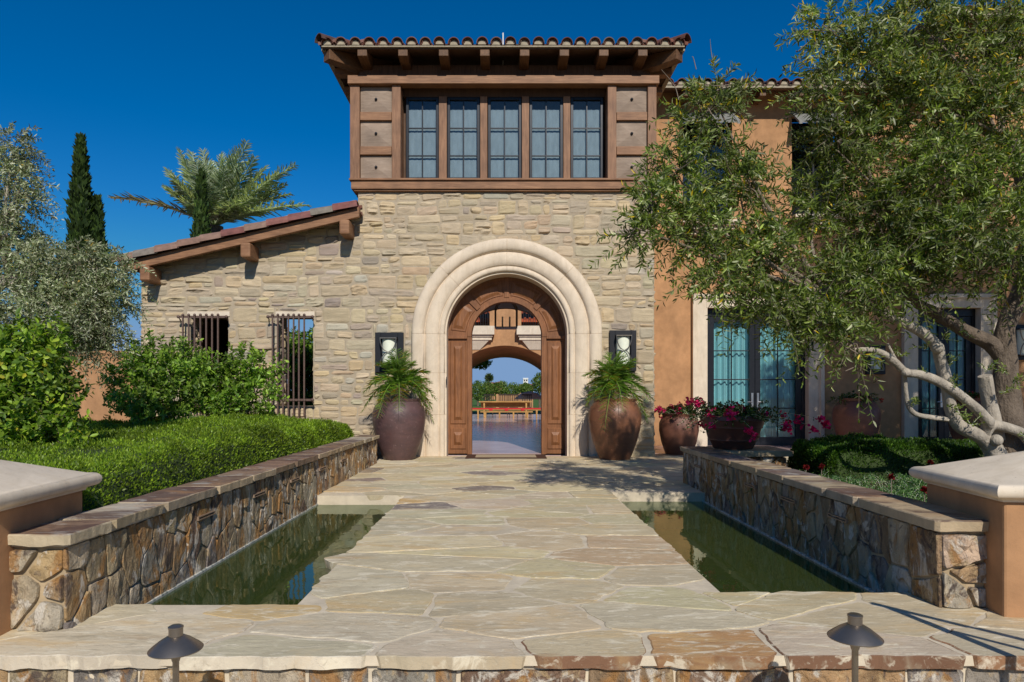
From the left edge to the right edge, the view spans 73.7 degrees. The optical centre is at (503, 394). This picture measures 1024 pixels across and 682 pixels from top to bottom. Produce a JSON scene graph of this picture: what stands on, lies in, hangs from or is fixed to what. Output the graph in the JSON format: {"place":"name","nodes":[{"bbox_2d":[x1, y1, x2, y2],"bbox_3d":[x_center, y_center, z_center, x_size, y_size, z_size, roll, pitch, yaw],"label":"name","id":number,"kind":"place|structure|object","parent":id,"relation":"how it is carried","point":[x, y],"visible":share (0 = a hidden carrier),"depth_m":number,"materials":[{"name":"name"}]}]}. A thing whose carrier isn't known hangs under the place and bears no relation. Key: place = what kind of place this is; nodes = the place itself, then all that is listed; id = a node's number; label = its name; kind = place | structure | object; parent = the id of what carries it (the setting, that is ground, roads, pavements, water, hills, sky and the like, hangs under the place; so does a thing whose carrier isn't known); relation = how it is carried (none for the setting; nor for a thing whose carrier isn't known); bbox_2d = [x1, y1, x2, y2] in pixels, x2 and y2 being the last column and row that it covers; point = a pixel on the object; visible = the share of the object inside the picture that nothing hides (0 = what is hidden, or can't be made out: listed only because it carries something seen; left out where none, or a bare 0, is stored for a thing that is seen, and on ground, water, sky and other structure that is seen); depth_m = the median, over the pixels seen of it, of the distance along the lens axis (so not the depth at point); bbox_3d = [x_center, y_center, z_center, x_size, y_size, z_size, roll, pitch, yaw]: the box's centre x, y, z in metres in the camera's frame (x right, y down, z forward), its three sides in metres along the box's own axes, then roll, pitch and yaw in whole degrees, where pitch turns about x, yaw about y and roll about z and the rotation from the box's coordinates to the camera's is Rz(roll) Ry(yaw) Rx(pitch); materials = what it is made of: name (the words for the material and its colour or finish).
{"place":"outdoors","nodes":[
{"label":"outdoors","id":0,"kind":"place"},
{"bbox_2d":[147,624,203,681],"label":"path light","id":1,"kind":"object","parent":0,"point":[176,644],"visible":1,"depth_m":2.69,"materials":[{"name":"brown metal"}]},
{"bbox_2d":[472,398,540,413],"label":"lawn","id":2,"kind":"structure","parent":0,"point":[535,403],"depth_m":57.13,"materials":[{"name":"green plant"}]},
{"bbox_2d":[472,380,485,405],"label":"garden tree","id":3,"kind":"object","parent":2,"relation":"on","point":[481,393],"visible":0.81,"depth_m":79.70,"materials":[{"name":"green plant"}]},
{"bbox_2d":[472,360,492,369],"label":"garden tree","id":4,"kind":"object","parent":2,"relation":"on","point":[485,364],"visible":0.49,"depth_m":48.67,"materials":[{"name":"green plant"}]},
{"bbox_2d":[478,380,493,400],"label":"garden tree","id":5,"kind":"object","parent":2,"relation":"on","point":[488,386],"visible":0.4,"depth_m":83.61,"materials":[{"name":"green plant"}]},
{"bbox_2d":[484,373,493,400],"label":"fan palm","id":6,"kind":"object","parent":2,"relation":"on","point":[488,377],"visible":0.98,"depth_m":149.69,"materials":[{"name":"green plant"}]},
{"bbox_2d":[489,380,510,396],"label":"garden tree","id":7,"kind":"object","parent":2,"relation":"on","point":[498,386],"visible":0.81,"depth_m":77.59,"materials":[{"name":"green plant"}]},
{"bbox_2d":[508,382,519,393],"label":"garden tree","id":8,"kind":"object","parent":2,"relation":"on","point":[512,390],"visible":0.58,"depth_m":81.47,"materials":[{"name":"green plant"}]},
{"bbox_2d":[496,394,532,407],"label":"boundary wall","id":9,"kind":"structure","parent":2,"relation":"on","point":[497,397],"depth_m":60.00,"materials":[{"name":"paint"}]},
{"bbox_2d":[515,382,533,392],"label":"garden tree","id":10,"kind":"object","parent":2,"relation":"on","point":[524,387],"visible":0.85,"depth_m":75.63,"materials":[{"name":"green plant"}]},
{"bbox_2d":[515,391,540,413],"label":"parasol","id":11,"kind":"object","parent":2,"relation":"on","point":[535,396],"visible":0.67,"depth_m":45.41,"materials":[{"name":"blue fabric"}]},
{"bbox_2d":[530,372,540,407],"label":"garden tree","id":12,"kind":"object","parent":2,"relation":"on","point":[536,381],"visible":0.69,"depth_m":59.78,"materials":[{"name":"green plant"}]},
{"bbox_2d":[223,529,791,604],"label":"pond floor","id":13,"kind":"structure","parent":0,"point":[299,572],"depth_m":6.77,"materials":[{"name":"green liquid"}]},
{"bbox_2d":[145,500,876,604],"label":"pond tiles","id":14,"kind":"object","parent":13,"relation":"on","point":[226,579],"visible":0.23,"depth_m":6.21,"materials":[{"name":"tile"}]},
{"bbox_2d":[0,449,1023,681],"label":"flagstone path","id":15,"kind":"structure","parent":0,"point":[489,621],"depth_m":3.94,"materials":[{"name":"beige stone"}]},
{"bbox_2d":[0,460,101,635],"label":"gate pillar","id":16,"kind":"structure","parent":15,"relation":"on","point":[31,495],"depth_m":3.80,"materials":[{"name":"orange paint"}]},
{"bbox_2d":[8,435,379,631],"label":"garden wall","id":17,"kind":"structure","parent":15,"relation":"on","point":[73,570],"depth_m":4.60,"materials":[{"name":"stone"}]},
{"bbox_2d":[372,399,425,460],"bbox_3d":[-2.030,0.658,13.220,1.024,1.175,1.024,0,0,0],"label":"glazed urn","id":18,"kind":"object","parent":15,"relation":"on","point":[400,432],"visible":0.84,"depth_m":12.84,"materials":[{"name":"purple ceramic"}]},
{"bbox_2d":[360,348,436,422],"bbox_3d":[-2.022,-0.156,13.173,1.477,1.499,1.494,0,0,0],"label":"pygmy palm","id":19,"kind":"object","parent":18,"relation":"in","point":[400,380],"visible":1,"depth_m":13.08,"materials":[{"name":"green plant"}]},
{"bbox_2d":[466,454,546,457],"bbox_3d":[0.043,1.236,13.770,1.600,0.009,0.860,0,0,0],"label":"threshold","id":20,"kind":"object","parent":15,"relation":"on","point":[505,456],"visible":1,"depth_m":13.68,"materials":[{"name":"beige stone"}]},
{"bbox_2d":[0,667,1023,681],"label":"step riser","id":21,"kind":"object","parent":15,"relation":"on","point":[781,674],"visible":0.76,"depth_m":3.29,"materials":[{"name":"stone"}]},
{"bbox_2d":[588,399,641,459],"bbox_3d":[2.160,0.658,13.300,1.024,1.175,1.024,0,0,0],"label":"glazed urn","id":22,"kind":"object","parent":15,"relation":"on","point":[618,439],"visible":0.89,"depth_m":12.93,"materials":[{"name":"brown ceramic"}]},
{"bbox_2d":[582,351,655,431],"bbox_3d":[2.224,-0.092,13.286,1.473,1.576,1.596,0,0,0],"label":"pygmy palm","id":23,"kind":"object","parent":22,"relation":"in","point":[615,377],"visible":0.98,"depth_m":13.10,"materials":[{"name":"green plant"}]},
{"bbox_2d":[659,413,698,454],"bbox_3d":[3.677,0.814,14.350,0.820,0.865,0.820,0,0,0],"label":"clay pot","id":24,"kind":"object","parent":15,"relation":"on","point":[674,437],"visible":0.71,"depth_m":14.04,"materials":[{"name":"ceramic"}]},
{"bbox_2d":[652,398,705,419],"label":"bougainvillea","id":25,"kind":"object","parent":24,"relation":"in","point":[680,408],"visible":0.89,"depth_m":14.11,"materials":[{"name":"pink plant"}]},
{"bbox_2d":[680,446,988,607],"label":"garden wall","id":26,"kind":"structure","parent":15,"relation":"on","point":[877,541],"depth_m":5.00,"materials":[{"name":"stone"}]},
{"bbox_2d":[700,416,764,449],"bbox_3d":[3.130,0.504,9.330,0.870,0.445,0.870,0,0,0],"label":"planter bowl","id":27,"kind":"object","parent":26,"relation":"on","point":[729,436],"visible":0.83,"depth_m":9.04,"materials":[{"name":"ceramic"}]},
{"bbox_2d":[677,396,832,442],"bbox_3d":[3.282,0.301,9.137,1.393,0.573,1.814,0,0,-36],"label":"bougainvillea","id":28,"kind":"object","parent":27,"relation":"in","point":[733,409],"visible":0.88,"depth_m":9.04,"materials":[{"name":"pink plant"}]},
{"bbox_2d":[832,398,880,436],"bbox_3d":[8.050,0.658,15.600,1.000,1.175,1.000,0,0,0],"label":"clay urn","id":29,"kind":"object","parent":15,"relation":"on","point":[845,417],"visible":0.76,"depth_m":15.24,"materials":[{"name":"ceramic"}]},
{"bbox_2d":[826,390,883,405],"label":"flowering plant","id":30,"kind":"object","parent":29,"relation":"in","point":[842,396],"visible":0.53,"depth_m":15.46,"materials":[{"name":"green plant"}]},
{"bbox_2d":[948,398,981,440],"bbox_3d":[10.650,0.658,15.500,1.000,1.175,1.000,0,0,0],"label":"clay urn","id":31,"kind":"object","parent":15,"relation":"on","point":[955,434],"visible":0.18,"depth_m":15.23,"materials":[{"name":"ceramic"}]},
{"bbox_2d":[941,390,979,402],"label":"flowering plant","id":32,"kind":"object","parent":31,"relation":"in","point":[972,394],"visible":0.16,"depth_m":15.32,"materials":[{"name":"green plant"}]},
{"bbox_2d":[909,451,1023,617],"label":"gate pillar","id":33,"kind":"structure","parent":15,"relation":"on","point":[990,489],"depth_m":3.94,"materials":[{"name":"orange paint"}]},
{"bbox_2d":[0,0,1023,394],"label":"sky","id":34,"kind":"structure","parent":0,"point":[144,80],"materials":[{"name":"blue"}]},
{"bbox_2d":[448,414,792,455],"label":"courtyard floor","id":35,"kind":"structure","parent":0,"point":[506,434],"depth_m":20.85,"materials":[{"name":"grey stone"}]},
{"bbox_2d":[289,325,312,405],"bbox_3d":[-6.019,-0.397,20.034,2.184,3.313,2.134,0,0,0],"label":"courtyard shrub","id":36,"kind":"object","parent":35,"relation":"on","point":[308,366],"visible":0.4,"depth_m":19.72,"materials":[{"name":"green plant"}]},
{"bbox_2d":[484,394,493,414],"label":"slatted chair","id":37,"kind":"object","parent":35,"relation":"on","point":[489,399],"visible":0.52,"depth_m":43.25,"materials":[{"name":"brown wood"}]},
{"bbox_2d":[498,394,507,414],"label":"slatted chair","id":38,"kind":"object","parent":35,"relation":"on","point":[502,400],"visible":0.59,"depth_m":43.25,"materials":[{"name":"brown wood"}]},
{"bbox_2d":[479,401,531,416],"bbox_3d":[0.074,0.794,38.600,2.952,0.888,0.800,0,0,0],"label":"dining table","id":39,"kind":"object","parent":35,"relation":"on","point":[525,404],"visible":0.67,"depth_m":38.55,"materials":[{"name":"brown wood"}]},
{"bbox_2d":[472,309,540,370],"bbox_3d":[0.000,-3.650,43.488,14.000,10.200,8.076,0,0,0],"label":"courtyard loggia","id":40,"kind":"object","parent":35,"relation":"on","point":[521,342],"visible":0.16,"depth_m":40.00,"materials":[{"name":"beige paint"}]},
{"bbox_2d":[472,408,540,417],"bbox_3d":[0.184,0.964,36.193,3.876,0.548,0.415,0,0,0],"label":"cushioned bench","id":41,"kind":"object","parent":35,"relation":"on","point":[505,409],"visible":0.76,"depth_m":36.00,"materials":[{"name":"red fabric"}]},
{"bbox_2d":[480,411,532,417],"bbox_3d":[0.143,1.064,37.400,2.860,0.348,0.350,0,0,0],"label":"long bench","id":42,"kind":"object","parent":35,"relation":"on","point":[506,411],"visible":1,"depth_m":37.23,"materials":[{"name":"brown wood"}]},
{"bbox_2d":[508,394,517,414],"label":"slatted chair","id":43,"kind":"object","parent":35,"relation":"on","point":[514,400],"visible":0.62,"depth_m":43.24,"materials":[{"name":"brown wood"}]},
{"bbox_2d":[522,394,531,414],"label":"slatted chair","id":44,"kind":"object","parent":35,"relation":"on","point":[527,400],"visible":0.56,"depth_m":43.25,"materials":[{"name":"brown wood"}]},
{"bbox_2d":[112,5,1023,459],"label":"villa","id":45,"kind":"object","parent":35,"relation":"on","point":[432,269],"visible":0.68,"depth_m":14.00,"materials":[{"name":"stone"}]},
{"bbox_2d":[375,332,403,371],"bbox_3d":[-2.340,-0.870,13.938,0.580,0.812,0.330,0,0,0],"label":"wall lantern","id":46,"kind":"object","parent":45,"relation":"attached to","point":[386,343],"depth_m":13.93,"materials":[{"name":"black metal"}]},
{"bbox_2d":[409,109,435,176],"bbox_3d":[-1.698,-5.242,14.310,0.640,1.483,0.007,0,0,0],"label":"sheer curtain","id":47,"kind":"object","parent":45,"relation":"hanging from","point":[415,144],"visible":0.66,"depth_m":14.31,"materials":[{"name":"white fabric"}]},
{"bbox_2d":[406,97,438,177],"bbox_3d":[-1.698,-5.352,14.260,0.680,1.703,0.080,0,0,0],"label":"window","id":48,"kind":"structure","parent":45,"relation":"in","point":[408,99],"depth_m":14.22,"materials":[{"name":"metal"}]},
{"bbox_2d":[450,109,476,176],"bbox_3d":[-0.841,-5.242,14.310,0.633,1.483,0.007,0,0,0],"label":"sheer curtain","id":49,"kind":"object","parent":45,"relation":"hanging from","point":[456,144],"visible":0.66,"depth_m":14.31,"materials":[{"name":"white fabric"}]},
{"bbox_2d":[447,97,479,177],"bbox_3d":[-0.841,-5.352,14.260,0.673,1.703,0.080,0,0,0],"label":"window","id":50,"kind":"structure","parent":45,"relation":"in","point":[449,99],"depth_m":14.22,"materials":[{"name":"metal"}]},
{"bbox_2d":[502,33,503,64],"bbox_3d":[-0.019,-7.346,14.600,0.031,0.792,0.036,0,0,0],"label":"antenna","id":51,"kind":"object","parent":45,"relation":"attached to","point":[502,43],"visible":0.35,"depth_m":14.59,"materials":[{"name":"white metal"}]},
{"bbox_2d":[488,97,520,177],"bbox_3d":[0.017,-5.352,14.260,0.695,1.703,0.080,0,0,0],"label":"window","id":52,"kind":"structure","parent":45,"relation":"in","point":[490,99],"depth_m":14.22,"materials":[{"name":"metal"}]},
{"bbox_2d":[491,109,518,176],"bbox_3d":[0.017,-5.242,14.310,0.655,1.483,0.007,0,0,0],"label":"sheer curtain","id":53,"kind":"object","parent":45,"relation":"hanging from","point":[511,143],"visible":0.66,"depth_m":14.31,"materials":[{"name":"white fabric"}]},
{"bbox_2d":[494,303,517,329],"bbox_3d":[0.054,-2.097,17.000,0.572,0.886,0.578,0,0,0],"label":"hanging lantern","id":54,"kind":"object","parent":45,"relation":"hanging from","point":[509,327],"visible":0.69,"depth_m":16.74,"materials":[{"name":"brown metal"}]},
{"bbox_2d":[532,109,559,176],"bbox_3d":[0.882,-5.242,14.310,0.655,1.483,0.007,0,0,0],"label":"sheer curtain","id":55,"kind":"object","parent":45,"relation":"hanging from","point":[539,143],"visible":0.66,"depth_m":14.31,"materials":[{"name":"white fabric"}]},
{"bbox_2d":[529,97,562,177],"bbox_3d":[0.882,-5.352,14.260,0.695,1.703,0.080,0,0,0],"label":"window","id":56,"kind":"structure","parent":45,"relation":"in","point":[531,99],"depth_m":14.22,"materials":[{"name":"metal"}]},
{"bbox_2d":[573,109,599,176],"bbox_3d":[1.730,-5.242,14.310,0.637,1.483,0.007,0,0,0],"label":"sheer curtain","id":57,"kind":"object","parent":45,"relation":"hanging from","point":[579,144],"visible":0.66,"depth_m":14.31,"materials":[{"name":"white fabric"}]},
{"bbox_2d":[570,97,602,177],"bbox_3d":[1.730,-5.352,14.260,0.677,1.703,0.080,0,0,0],"label":"window","id":58,"kind":"structure","parent":45,"relation":"in","point":[572,99],"depth_m":14.22,"materials":[{"name":"metal"}]},
{"bbox_2d":[609,330,635,370],"bbox_3d":[2.431,-0.906,13.940,0.544,0.830,0.312,0,0,0],"label":"wall lantern","id":59,"kind":"object","parent":45,"relation":"attached to","point":[622,341],"depth_m":13.93,"materials":[{"name":"black metal"}]},
{"bbox_2d":[683,119,728,218],"bbox_3d":[4.950,-5.490,16.970,1.200,2.640,0.300,0,0,0],"label":"window","id":60,"kind":"structure","parent":45,"relation":"in","point":[689,128],"depth_m":17.10,"materials":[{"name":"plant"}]},
{"bbox_2d":[714,322,748,405],"bbox_3d":[5.583,-0.400,16.890,1.090,3.180,0.092,0,0,0],"label":"door curtain","id":61,"kind":"object","parent":45,"relation":"hanging from","point":[740,370],"depth_m":16.89,"materials":[{"name":"teal fabric"}]},
{"bbox_2d":[709,317,754,444],"bbox_3d":[5.583,-0.345,16.732,1.130,3.150,0.116,0,0,0],"label":"door","id":62,"kind":"structure","parent":45,"relation":"in","point":[751,350],"depth_m":16.73,"materials":[{"name":"metal"}]},
{"bbox_2d":[708,309,804,445],"bbox_3d":[6.152,-0.430,16.775,2.445,3.360,0.130,0,0,0],"label":"french door","id":63,"kind":"structure","parent":45,"relation":"in","point":[709,310],"depth_m":16.71,"materials":[{"name":"metal"}]},
{"bbox_2d":[760,322,794,436],"bbox_3d":[6.721,-0.400,16.890,1.090,3.180,0.092,0,0,0],"label":"door curtain","id":64,"kind":"object","parent":45,"relation":"hanging from","point":[786,392],"depth_m":16.89,"materials":[{"name":"teal fabric"}]},
{"bbox_2d":[755,317,800,444],"bbox_3d":[6.721,-0.345,16.732,1.130,3.150,0.116,0,0,0],"label":"door","id":65,"kind":"structure","parent":45,"relation":"in","point":[777,440],"depth_m":16.73,"materials":[{"name":"metal"}]},
{"bbox_2d":[792,119,838,215],"bbox_3d":[7.625,-5.555,16.970,1.250,2.510,0.300,0,0,0],"label":"window","id":66,"kind":"structure","parent":45,"relation":"in","point":[795,125],"depth_m":17.10,"materials":[{"name":"metal"}]},
{"bbox_2d":[865,345,885,373],"bbox_3d":[9.010,-0.850,16.544,0.460,0.700,0.268,0,0,0],"label":"wall lantern","id":67,"kind":"object","parent":45,"relation":"attached to","point":[883,365],"depth_m":16.52,"materials":[{"name":"black metal"}]},
{"bbox_2d":[922,322,936,436],"bbox_3d":[10.450,-0.400,16.890,0.624,3.180,0.093,0,0,0],"label":"door curtain","id":68,"kind":"object","parent":45,"relation":"hanging from","point":[925,399],"depth_m":16.88,"materials":[{"name":"teal fabric"}]},
{"bbox_2d":[918,317,943,439],"bbox_3d":[10.450,-0.345,16.732,0.664,3.150,0.116,0,0,0],"label":"door","id":69,"kind":"structure","parent":45,"relation":"in","point":[940,410],"depth_m":16.73,"materials":[{"name":"metal"}]},
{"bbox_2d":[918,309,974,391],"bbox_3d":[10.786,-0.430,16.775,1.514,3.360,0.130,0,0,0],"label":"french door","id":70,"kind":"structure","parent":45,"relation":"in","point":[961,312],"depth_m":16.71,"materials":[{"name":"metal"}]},
{"bbox_2d":[949,330,963,436],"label":"door curtain","id":71,"kind":"object","parent":45,"relation":"hanging from","point":[952,346],"depth_m":16.89,"materials":[{"name":"fabric"}]},
{"bbox_2d":[944,317,970,439],"bbox_3d":[11.122,-0.345,16.760,0.664,3.150,0.060,0,0,0],"label":"door","id":72,"kind":"structure","parent":45,"relation":"in","point":[967,344],"depth_m":16.73,"materials":[{"name":"metal"}]},
{"bbox_2d":[1015,325,1023,359],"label":"wall lantern","id":73,"kind":"object","parent":45,"relation":"attached to","point":[1019,332],"depth_m":16.48,"materials":[{"name":"black metal"}]},
{"bbox_2d":[827,612,883,681],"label":"path light","id":74,"kind":"object","parent":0,"point":[854,632],"visible":1,"depth_m":2.69,"materials":[{"name":"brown metal"}]},
{"bbox_2d":[860,482,898,490],"bbox_3d":[5.530,1.355,6.800,5.340,0.690,5.000,0,0,0],"label":"planting bed","id":75,"kind":"object","parent":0,"point":[881,484],"depth_m":7.70,"materials":[{"name":"soil"}]},
{"bbox_2d":[588,0,1023,456],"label":"olive tree","id":76,"kind":"object","parent":75,"relation":"on","point":[999,412],"visible":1,"depth_m":6.70,"materials":[{"name":"green plant"}]},
{"bbox_2d":[742,463,909,491],"bbox_3d":[3.249,0.855,7.189,1.436,0.367,1.683,0,0,0],"label":"flowering plant","id":77,"kind":"object","parent":75,"relation":"on","point":[806,467],"visible":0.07,"depth_m":7.07,"materials":[{"name":"green plant"}]},
{"bbox_2d":[823,459,933,492],"bbox_3d":[4.615,0.853,7.068,1.739,0.376,1.833,0,0,-22],"label":"flowering plant","id":78,"kind":"object","parent":75,"relation":"on","point":[913,482],"visible":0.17,"depth_m":7.24,"materials":[{"name":"green plant"}]},
{"bbox_2d":[786,431,983,481],"bbox_3d":[5.552,0.841,8.552,3.615,0.728,1.308,0,0,0],"label":"clipped hedge","id":79,"kind":"object","parent":75,"relation":"on","point":[859,455],"visible":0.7,"depth_m":8.03,"materials":[{"name":"green plant"}]},
{"bbox_2d":[848,473,926,499],"bbox_3d":[3.807,0.853,6.130,1.605,0.364,1.614,0,0,-31],"label":"flowering plant","id":80,"kind":"object","parent":75,"relation":"on","point":[911,493],"visible":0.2,"depth_m":6.19,"materials":[{"name":"green plant"}]},
{"bbox_2d":[908,486,926,501],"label":"flowering plant","id":81,"kind":"object","parent":75,"relation":"on","point":[923,489],"depth_m":5.27,"materials":[{"name":"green plant"}]},
{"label":"planting bed","id":82,"kind":"structure","parent":0,"visible":0},
{"bbox_2d":[0,307,97,449],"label":"citrus bush","id":83,"kind":"object","parent":82,"relation":"on","point":[34,370],"visible":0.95,"depth_m":6.36,"materials":[{"name":"green plant"}]},
{"bbox_2d":[0,121,158,391],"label":"olive tree","id":84,"kind":"object","parent":82,"relation":"on","point":[24,272],"visible":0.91,"depth_m":8.31,"materials":[{"name":"green plant"}]},
{"bbox_2d":[96,328,218,423],"bbox_3d":[-5.862,-0.099,11.613,1.769,2.121,1.851,0,0,-41],"label":"garden shrub","id":85,"kind":"object","parent":82,"relation":"on","point":[152,388],"visible":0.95,"depth_m":11.34,"materials":[{"name":"green plant"}]},
{"bbox_2d":[0,411,354,511],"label":"clipped hedge","id":86,"kind":"object","parent":82,"relation":"on","point":[128,460],"visible":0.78,"depth_m":6.52,"materials":[{"name":"green plant"}]},
{"bbox_2d":[179,340,290,417],"bbox_3d":[-4.762,0.000,12.002,1.814,1.923,1.418,0,0,25],"label":"garden shrub","id":87,"kind":"object","parent":82,"relation":"on","point":[251,378],"visible":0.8,"depth_m":11.86,"materials":[{"name":"green plant"}]},
{"label":"ground","id":88,"kind":"structure","parent":0,"visible":0},
{"bbox_2d":[62,132,102,349],"bbox_3d":[-11.171,-2.599,17.996,1.159,8.699,1.116,0,0,-36],"label":"cypress","id":89,"kind":"object","parent":88,"relation":"on","point":[78,201],"visible":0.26,"depth_m":17.85,"materials":[{"name":"green plant"}]},
{"bbox_2d":[47,351,141,421],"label":"boundary wall","id":90,"kind":"structure","parent":88,"relation":"on","point":[96,407],"depth_m":15.00,"materials":[{"name":"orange paint"}]},
{"bbox_2d":[89,193,114,350],"bbox_3d":[-10.834,-1.817,18.199,1.084,7.133,0.958,0,0,0],"label":"cypress","id":91,"kind":"object","parent":88,"relation":"on","point":[98,229],"visible":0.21,"depth_m":18.12,"materials":[{"name":"green plant"}]},
{"bbox_2d":[188,167,211,237],"bbox_3d":[-9.763,-2.803,21.987,1.233,9.105,1.188,0,0,0],"label":"cypress","id":92,"kind":"object","parent":88,"relation":"on","point":[201,222],"visible":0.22,"depth_m":21.86,"materials":[{"name":"green plant"}]},
{"bbox_2d":[107,138,311,232],"bbox_3d":[-10.179,-3.646,24.126,6.983,10.391,3.329,0,0,22],"label":"date palm","id":93,"kind":"object","parent":88,"relation":"on","point":[230,200],"visible":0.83,"depth_m":23.48,"materials":[{"name":"green plant"}]}
]}

